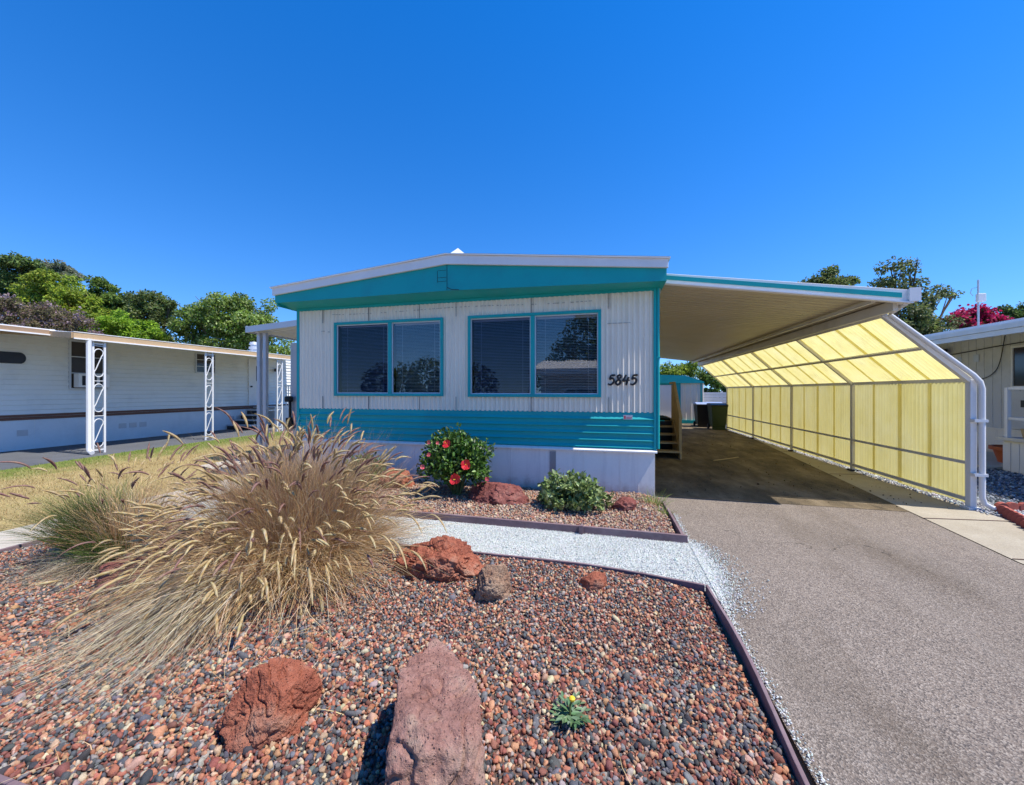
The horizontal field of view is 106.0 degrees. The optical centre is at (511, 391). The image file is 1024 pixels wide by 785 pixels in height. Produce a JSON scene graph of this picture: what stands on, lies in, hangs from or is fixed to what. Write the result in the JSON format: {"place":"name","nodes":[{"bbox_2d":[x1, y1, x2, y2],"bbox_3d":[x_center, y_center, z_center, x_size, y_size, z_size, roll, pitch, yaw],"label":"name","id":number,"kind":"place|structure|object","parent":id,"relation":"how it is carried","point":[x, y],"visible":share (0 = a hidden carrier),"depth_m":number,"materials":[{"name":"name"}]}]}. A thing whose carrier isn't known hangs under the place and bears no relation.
{"place":"outdoors","nodes":[
{"label":"outdoors","id":0,"kind":"place"},
{"bbox_2d":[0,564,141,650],"bbox_3d":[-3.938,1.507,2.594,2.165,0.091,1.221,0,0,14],"label":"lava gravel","id":1,"kind":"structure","parent":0,"point":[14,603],"depth_m":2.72,"materials":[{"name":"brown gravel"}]},
{"bbox_2d":[0,425,285,469],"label":"neighbour driveway","id":2,"kind":"structure","parent":0,"point":[31,457],"depth_m":10.49,"materials":[{"name":"grey concrete"}]},
{"bbox_2d":[0,324,290,454],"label":"mobile home","id":3,"kind":"object","parent":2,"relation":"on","point":[65,388],"visible":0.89,"depth_m":12.04,"materials":[{"name":"white metal"}]},
{"bbox_2d":[68,340,107,389],"bbox_3d":[-12.666,-0.765,11.541,0.065,1.430,0.880,0,0,14],"label":"window","id":4,"kind":"structure","parent":3,"relation":"in","point":[77,349],"depth_m":11.36,"materials":[{"name":"glass"}]},
{"bbox_2d":[194,353,215,373],"bbox_3d":[-11.836,-1.070,14.895,0.065,0.760,0.770,0,0,14],"label":"window","id":5,"kind":"structure","parent":3,"relation":"in","point":[199,357],"depth_m":14.78,"materials":[{"name":"glass"}]},
{"bbox_2d":[248,359,256,404],"bbox_3d":[-11.278,-0.390,17.033,0.120,2.020,0.750,0,0,14],"label":"door","id":6,"kind":"structure","parent":3,"relation":"in","point":[252,363],"depth_m":16.83,"materials":[{"name":"white metal"}]},
{"bbox_2d":[227,386,290,429],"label":"porch steps","id":7,"kind":"structure","parent":2,"relation":"on","point":[251,416],"depth_m":16.50,"materials":[{"name":"grey metal"}]},
{"bbox_2d":[0,431,290,530],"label":"lawn","id":8,"kind":"structure","parent":0,"point":[46,494],"depth_m":7.11,"materials":[{"name":"plant"}]},
{"bbox_2d":[0,520,798,784],"bbox_3d":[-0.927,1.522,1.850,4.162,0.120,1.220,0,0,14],"label":"lava gravel","id":9,"kind":"structure","parent":0,"point":[65,771],"depth_m":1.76,"materials":[{"name":"brown gravel"}]},
{"bbox_2d":[0,434,227,600],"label":"fountain grass","id":10,"kind":"object","parent":9,"relation":"on","point":[69,532],"depth_m":3.36,"materials":[{"name":"beige plant"}]},
{"bbox_2d":[96,553,174,594],"bbox_3d":[-2.967,1.478,3.058,0.500,0.287,0.427,0,0,14],"label":"lava rock","id":11,"kind":"object","parent":9,"relation":"on","point":[109,567],"visible":0.14,"depth_m":2.96,"materials":[{"name":"red stone"}]},
{"bbox_2d":[0,407,468,783],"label":"fountain grass","id":12,"kind":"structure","parent":9,"relation":"on","point":[298,525],"depth_m":2.83,"materials":[{"name":"beige plant"}]},
{"bbox_2d":[216,656,322,758],"bbox_3d":[-1.107,1.477,1.771,0.375,0.461,0.389,0,0,14],"label":"lava rock","id":13,"kind":"object","parent":9,"relation":"on","point":[274,699],"visible":0.82,"depth_m":1.69,"materials":[{"name":"red stone"}]},
{"bbox_2d":[0,553,698,784],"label":"fallen straw","id":14,"kind":"object","parent":9,"relation":"on","point":[225,657],"visible":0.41,"depth_m":2.16,"materials":[{"name":"beige plant"}]},
{"bbox_2d":[385,637,485,784],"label":"lava rock","id":15,"kind":"object","parent":9,"relation":"on","point":[435,737],"visible":1,"depth_m":1.36,"materials":[{"name":"pink stone"}]},
{"bbox_2d":[393,535,483,583],"bbox_3d":[-0.605,1.494,3.218,0.789,0.510,0.438,0,0,-1],"label":"lava rock","id":16,"kind":"object","parent":9,"relation":"on","point":[465,565],"visible":0.67,"depth_m":3.11,"materials":[{"name":"red stone"}]},
{"bbox_2d":[475,563,511,602],"bbox_3d":[-0.148,1.464,2.834,0.274,0.378,0.256,0,0,14],"label":"lava rock","id":17,"kind":"object","parent":9,"relation":"on","point":[493,583],"visible":0.74,"depth_m":2.78,"materials":[{"name":"brown stone"}]},
{"bbox_2d":[548,691,591,730],"bbox_3d":[0.265,1.456,1.758,0.199,0.147,0.198,0,0,14],"label":"thistle weed","id":18,"kind":"object","parent":9,"relation":"on","point":[574,721],"visible":1,"depth_m":1.75,"materials":[{"name":"green plant"}]},
{"bbox_2d":[579,571,606,590],"bbox_3d":[0.630,1.502,3.006,0.214,0.162,0.182,0,0,14],"label":"lava rock","id":19,"kind":"object","parent":9,"relation":"on","point":[594,580],"visible":0.77,"depth_m":2.95,"materials":[{"name":"red stone"}]},
{"bbox_2d":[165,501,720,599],"bbox_3d":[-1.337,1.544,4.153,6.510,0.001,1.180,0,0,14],"label":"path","id":20,"kind":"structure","parent":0,"point":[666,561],"depth_m":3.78,"materials":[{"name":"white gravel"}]},
{"bbox_2d":[230,473,674,532],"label":"lava gravel","id":21,"kind":"structure","parent":0,"point":[634,519],"depth_m":4.82,"materials":[{"name":"brown gravel"}]},
{"bbox_2d":[346,451,386,482],"bbox_3d":[-2.381,1.249,6.205,0.719,0.580,0.693,0,0,-34],"label":"shrub","id":22,"kind":"object","parent":21,"relation":"on","point":[377,470],"visible":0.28,"depth_m":6.13,"materials":[{"name":"green plant"}]},
{"bbox_2d":[377,467,414,488],"bbox_3d":[-1.850,1.424,6.053,0.575,0.424,0.439,0,0,14],"label":"lava rock","id":23,"kind":"object","parent":21,"relation":"on","point":[401,482],"visible":0.29,"depth_m":5.95,"materials":[{"name":"red stone"}]},
{"bbox_2d":[415,422,495,495],"bbox_3d":[-0.835,0.991,5.476,1.265,1.096,1.137,0,0,14],"label":"hibiscus bush","id":24,"kind":"object","parent":21,"relation":"on","point":[453,454],"visible":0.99,"depth_m":5.34,"materials":[{"name":"green plant"}]},
{"bbox_2d":[469,482,529,504],"bbox_3d":[-0.179,1.457,5.298,0.876,0.408,0.535,0,0,14],"label":"lava rock","id":25,"kind":"object","parent":21,"relation":"on","point":[496,493],"visible":0.8,"depth_m":5.16,"materials":[{"name":"red stone"}]},
{"bbox_2d":[536,468,616,512],"bbox_3d":[0.819,1.279,4.972,1.028,0.521,0.776,0,0,14],"label":"shrub","id":26,"kind":"object","parent":21,"relation":"on","point":[572,492],"visible":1,"depth_m":4.82,"materials":[{"name":"green plant"}]},
{"bbox_2d":[611,497,636,511],"bbox_3d":[1.409,1.464,4.856,0.324,0.272,0.276,0,0,14],"label":"lava rock","id":27,"kind":"object","parent":21,"relation":"on","point":[625,503],"visible":0.62,"depth_m":4.77,"materials":[{"name":"red stone"}]},
{"bbox_2d":[630,489,675,516],"bbox_3d":[1.978,1.400,5.005,0.685,0.265,0.810,0,0,-13],"label":"grass tuft","id":28,"kind":"object","parent":21,"relation":"on","point":[654,501],"visible":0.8,"depth_m":5.09,"materials":[{"name":"green plant"}]},
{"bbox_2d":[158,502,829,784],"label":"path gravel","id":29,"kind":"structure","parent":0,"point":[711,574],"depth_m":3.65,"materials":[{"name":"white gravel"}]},
{"bbox_2d":[0,0,1023,390],"label":"sky","id":30,"kind":"structure","parent":0,"point":[184,150],"materials":[{"name":"blue"}]},
{"bbox_2d":[187,397,1023,784],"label":"ground","id":31,"kind":"structure","parent":0,"point":[805,769],"depth_m":1.99,"materials":[{"name":"soil"}]},
{"bbox_2d":[0,774,27,784],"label":"edging board","id":32,"kind":"object","parent":31,"relation":"on","point":[3,778],"depth_m":1.48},
{"bbox_2d":[0,250,49,300],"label":"tree","id":33,"kind":"object","parent":31,"relation":"on","point":[20,264],"visible":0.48,"depth_m":26.63,"materials":[{"name":"green plant"}]},
{"bbox_2d":[0,535,55,551],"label":"edging board","id":34,"kind":"object","parent":31,"relation":"on","point":[18,546],"visible":0.06,"depth_m":3.75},
{"bbox_2d":[0,293,103,333],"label":"tree","id":35,"kind":"object","parent":31,"relation":"on","point":[44,316],"visible":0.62,"depth_m":18.62,"materials":[{"name":"purple plant"}]},
{"bbox_2d":[29,258,85,285],"bbox_3d":[-40.302,-5.023,34.340,4.453,13.351,2.782,0,0,-5],"label":"tree","id":36,"kind":"object","parent":31,"relation":"on","point":[61,267],"visible":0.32,"depth_m":34.03,"materials":[{"name":"green plant"}]},
{"bbox_2d":[6,267,113,330],"bbox_3d":[-29.326,-3.123,25.241,6.051,9.555,3.365,0,0,14],"label":"tree","id":37,"kind":"object","parent":31,"relation":"on","point":[66,294],"visible":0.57,"depth_m":24.63,"materials":[{"name":"green plant"}]},
{"bbox_2d":[83,275,130,318],"bbox_3d":[-29.472,-3.356,28.127,3.673,10.020,3.608,0,0,-42],"label":"tree","id":38,"kind":"object","parent":31,"relation":"on","point":[112,299],"visible":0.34,"depth_m":27.63,"materials":[{"name":"green plant"}]},
{"bbox_2d":[77,308,169,340],"bbox_3d":[-20.995,-1.428,20.978,4.296,6.168,2.169,0,0,-13],"label":"tree","id":39,"kind":"object","parent":31,"relation":"on","point":[124,325],"visible":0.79,"depth_m":20.65,"materials":[{"name":"green plant"}]},
{"bbox_2d":[116,288,180,342],"bbox_3d":[-24.226,-2.575,26.031,3.713,8.459,2.784,0,0,14],"label":"tree","id":40,"kind":"object","parent":31,"relation":"on","point":[159,308],"visible":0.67,"depth_m":25.56,"materials":[{"name":"green plant"}]},
{"bbox_2d":[0,449,298,548],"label":"walkway","id":41,"kind":"structure","parent":31,"relation":"on","point":[5,544],"depth_m":4.38,"materials":[{"name":"concrete"}]},
{"bbox_2d":[239,320,296,463],"bbox_3d":[-4.306,0.035,10.219,2.030,3.070,4.570,0,0,14],"label":"patio awning","id":42,"kind":"object","parent":41,"relation":"on","point":[283,330],"visible":0.3,"depth_m":8.38,"materials":[{"name":"grey metal"}]},
{"bbox_2d":[284,343,298,455],"bbox_3d":[-5.240,0.205,9.174,0.220,2.710,0.308,0,0,14],"label":"utility pedestal","id":43,"kind":"object","parent":41,"relation":"on","point":[292,399],"visible":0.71,"depth_m":9.19,"materials":[{"name":"grey metal"}]},
{"bbox_2d":[165,291,294,354],"bbox_3d":[-16.001,-2.056,21.912,7.113,7.434,3.497,0,0,14],"label":"tree","id":44,"kind":"object","parent":31,"relation":"on","point":[209,318],"visible":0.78,"depth_m":21.34,"materials":[{"name":"green plant"}]},
{"bbox_2d":[170,519,704,592],"bbox_3d":[-1.498,1.536,3.864,6.233,0.087,0.154,0,0,15],"label":"edging board","id":45,"kind":"object","parent":31,"relation":"on","point":[696,586],"visible":0.32,"depth_m":3.26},
{"bbox_2d":[219,499,687,542],"bbox_3d":[-1.164,1.515,4.683,6.090,0.130,0.070,0,0,15],"label":"edging board","id":46,"kind":"object","parent":31,"relation":"on","point":[626,533],"visible":0.34,"depth_m":4.26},
{"bbox_2d":[269,248,670,495],"bbox_3d":[0.490,-0.407,12.127,6.505,3.975,12.820,0,0,14],"label":"mobile home","id":47,"kind":"object","parent":31,"relation":"on","point":[535,368],"visible":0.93,"depth_m":6.17,"materials":[{"name":"white paint"}]},
{"bbox_2d":[334,317,443,395],"bbox_3d":[-2.129,-0.564,6.643,2.075,1.297,0.145,0,0,14],"label":"window","id":48,"kind":"structure","parent":47,"relation":"in","point":[389,324],"depth_m":6.62,"materials":[{"name":"glass"}]},
{"bbox_2d":[468,309,600,396],"bbox_3d":[0.320,-0.561,6.037,2.100,1.306,0.145,0,0,14],"label":"window","id":49,"kind":"structure","parent":47,"relation":"in","point":[578,313],"depth_m":6.01,"materials":[{"name":"glass"}]},
{"bbox_2d":[662,502,682,533],"bbox_3d":[1.912,1.534,4.611,0.036,0.093,1.331,0,0,13],"label":"edging board","id":50,"kind":"object","parent":31,"relation":"on","point":[676,527],"visible":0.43,"depth_m":4.49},
{"bbox_2d":[660,361,700,378],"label":"tree","id":51,"kind":"object","parent":31,"relation":"on","point":[687,368],"visible":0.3,"depth_m":25.57,"materials":[{"name":"green plant"}]},
{"bbox_2d":[705,584,809,784],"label":"edging board","id":52,"kind":"object","parent":31,"relation":"on","point":[765,702],"visible":0.91,"depth_m":1.96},
{"bbox_2d":[738,433,1023,563],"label":"concrete strip","id":53,"kind":"object","parent":31,"relation":"on","point":[1004,537],"visible":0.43,"depth_m":4.91,"materials":[{"name":"beige concrete"}]},
{"bbox_2d":[781,451,1023,559],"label":"concrete joint","id":54,"kind":"object","parent":53,"relation":"on","point":[939,518],"visible":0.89,"depth_m":4.63,"materials":[{"name":"concrete"}]},
{"bbox_2d":[1011,514,1023,522],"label":"edging brick","id":55,"kind":"object","parent":53,"relation":"on","point":[1014,518],"visible":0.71,"depth_m":4.52,"materials":[{"name":"red brick"}]},
{"bbox_2d":[1016,517,1023,525],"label":"edging brick","id":56,"kind":"object","parent":53,"relation":"on","point":[1019,520],"visible":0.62,"depth_m":4.43,"materials":[{"name":"red brick"}]},
{"bbox_2d":[742,433,1023,519],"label":"neighbour yard","id":57,"kind":"structure","parent":31,"relation":"on","point":[1016,485],"depth_m":6.11,"materials":[{"name":"white gravel"}]},
{"bbox_2d":[696,368,725,397],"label":"tree","id":58,"kind":"object","parent":57,"relation":"on","point":[707,378],"visible":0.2,"depth_m":22.77,"materials":[{"name":"green plant"}]},
{"bbox_2d":[704,391,725,402],"bbox_3d":[10.657,0.785,19.439,2.650,1.570,0.100,0,0,14],"label":"fence","id":59,"kind":"object","parent":57,"relation":"on","point":[721,394],"visible":0.12,"depth_m":19.48,"materials":[{"name":"white plastic"}]},
{"bbox_2d":[798,264,861,285],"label":"tree","id":60,"kind":"object","parent":57,"relation":"on","point":[828,275],"visible":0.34,"depth_m":17.68,"materials":[{"name":"green plant"}]},
{"bbox_2d":[728,430,1023,515],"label":"wall foot gravel","id":61,"kind":"structure","parent":57,"relation":"on","point":[979,504],"depth_m":6.22,"materials":[{"name":"white gravel"}]},
{"bbox_2d":[867,255,965,334],"bbox_3d":[15.896,-1.810,14.925,4.498,6.934,2.136,0,0,-5],"label":"tree","id":62,"kind":"object","parent":57,"relation":"on","point":[920,317],"visible":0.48,"depth_m":14.78,"materials":[{"name":"green plant"}]},
{"bbox_2d":[831,318,1023,451],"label":"mobile home","id":63,"kind":"object","parent":57,"relation":"on","point":[991,355],"visible":0.18,"depth_m":9.42,"materials":[{"name":"white metal"}]},
{"bbox_2d":[1010,345,1023,386],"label":"window","id":64,"kind":"structure","parent":63,"relation":"in","point":[1016,352],"depth_m":9.03,"materials":[{"name":"white glass"}]},
{"bbox_2d":[970,280,985,325],"bbox_3d":[16.246,-1.147,13.450,0.339,5.495,0.188,0,0,14],"label":"antenna mast","id":65,"kind":"object","parent":57,"relation":"on","point":[980,297],"visible":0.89,"depth_m":13.48,"materials":[{"name":"grey metal"}]},
{"bbox_2d":[942,303,1014,328],"bbox_3d":[22.720,-1.341,19.014,2.867,5.994,1.899,0,0,-19],"label":"tree","id":66,"kind":"object","parent":57,"relation":"on","point":[987,315],"visible":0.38,"depth_m":18.66,"materials":[{"name":"pink plant"}]},
{"bbox_2d":[977,451,1002,469],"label":"patio slab","id":67,"kind":"structure","parent":57,"relation":"on","point":[992,462],"depth_m":8.25,"materials":[{"name":"concrete"}]},
{"bbox_2d":[988,444,1002,462],"bbox_3d":[10.592,1.363,8.041,0.840,0.385,0.831,0,0,14],"label":"plant pot","id":68,"kind":"object","parent":67,"relation":"on","point":[997,450],"visible":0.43,"depth_m":8.15,"materials":[{"name":"ceramic"}]},
{"bbox_2d":[977,467,1023,502],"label":"yard gravel","id":69,"kind":"structure","parent":57,"relation":"on","point":[1018,491],"depth_m":6.29,"materials":[{"name":"white gravel"}]},
{"bbox_2d":[994,502,1008,506],"bbox_3d":[6.361,1.506,5.013,0.130,0.128,0.050,0,7,8],"label":"edging brick","id":70,"kind":"object","parent":57,"relation":"on","point":[1000,503],"visible":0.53,"depth_m":4.99,"materials":[{"name":"red brick"}]},
{"bbox_2d":[994,505,1008,511],"bbox_3d":[6.182,1.506,4.859,0.050,0.128,0.130,6,-1,-9],"label":"edging brick","id":71,"kind":"object","parent":57,"relation":"on","point":[998,507],"visible":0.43,"depth_m":4.88,"materials":[{"name":"red brick"}]},
{"bbox_2d":[998,507,1012,516],"bbox_3d":[6.120,1.506,4.767,0.050,0.128,0.130,7,-1,-4],"label":"edging brick","id":72,"kind":"object","parent":57,"relation":"on","point":[1001,510],"visible":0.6,"depth_m":4.79,"materials":[{"name":"red brick"}]},
{"bbox_2d":[996,301,1023,318],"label":"tree","id":73,"kind":"object","parent":57,"relation":"on","point":[1011,311],"visible":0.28,"depth_m":21.91,"materials":[{"name":"green plant"}]},
{"bbox_2d":[1002,510,1017,518],"bbox_3d":[6.056,1.506,4.676,0.050,0.128,0.130,7,0,-3],"label":"edging brick","id":74,"kind":"object","parent":57,"relation":"on","point":[1006,513],"visible":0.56,"depth_m":4.70,"materials":[{"name":"red brick"}]},
{"bbox_2d":[997,387,1023,474],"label":"porch deck","id":75,"kind":"structure","parent":57,"relation":"on","point":[1013,454],"depth_m":7.40,"materials":[{"name":"white metal"}]},
{"bbox_2d":[1006,502,1019,510],"bbox_3d":[6.486,1.506,5.003,0.130,0.128,0.050,0,-6,6],"label":"edging brick","id":76,"kind":"object","parent":57,"relation":"on","point":[1013,505],"visible":0.58,"depth_m":4.98,"materials":[{"name":"red brick"}]},
{"bbox_2d":[1007,512,1022,520],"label":"edging brick","id":77,"kind":"object","parent":57,"relation":"on","point":[1010,515],"visible":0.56,"depth_m":4.61,"materials":[{"name":"red brick"}]},
{"bbox_2d":[1017,502,1023,511],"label":"edging brick","id":78,"kind":"object","parent":57,"relation":"on","point":[1021,505],"visible":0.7,"depth_m":4.96,"materials":[{"name":"red brick"}]},
{"bbox_2d":[655,423,908,511],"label":"carport floor","id":79,"kind":"structure","parent":0,"point":[761,459],"depth_m":6.99,"materials":[{"name":"concrete"}]},
{"bbox_2d":[657,382,681,458],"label":"porch steps","id":80,"kind":"structure","parent":79,"relation":"on","point":[671,435],"depth_m":9.58,"materials":[{"name":"brown wood"}]},
{"bbox_2d":[660,375,703,423],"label":"garden shed","id":81,"kind":"structure","parent":79,"relation":"on","point":[690,390],"depth_m":18.52,"materials":[{"name":"white paint"}]},
{"bbox_2d":[660,385,670,417],"bbox_3d":[7.421,0.545,18.728,0.970,1.670,0.014,0,0,14],"label":"door","id":82,"kind":"structure","parent":81,"relation":"in","point":[665,390],"depth_m":18.71,"materials":[{"name":"white metal"}]},
{"bbox_2d":[693,402,710,426],"bbox_3d":[8.302,1.015,16.812,0.640,1.070,0.808,0,0,14],"label":"wheelie bin","id":83,"kind":"object","parent":79,"relation":"on","point":[701,414],"visible":0.71,"depth_m":16.53,"materials":[{"name":"black plastic"}]},
{"bbox_2d":[707,403,727,429],"bbox_3d":[8.338,1.015,15.670,0.640,1.070,0.808,0,0,14],"label":"wheelie bin","id":84,"kind":"object","parent":79,"relation":"on","point":[717,414],"visible":1,"depth_m":15.37,"materials":[{"name":"green plastic"}]},
{"bbox_2d":[658,434,947,507],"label":"leaf litter","id":85,"kind":"object","parent":79,"relation":"on","point":[768,474],"visible":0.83,"depth_m":7.01,"materials":[{"name":"brown plant"}]},
{"bbox_2d":[660,274,996,510],"bbox_3d":[5.460,-0.067,10.475,4.168,3.254,11.291,0,0,14],"label":"carport","id":86,"kind":"object","parent":79,"relation":"on","point":[777,359],"visible":0.84,"depth_m":6.54,"materials":[{"name":"plastic"}]},
{"bbox_2d":[656,496,1023,784],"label":"driveway","id":87,"kind":"structure","parent":0,"point":[887,646],"depth_m":2.45,"materials":[{"name":"grey asphalt"}]}
]}

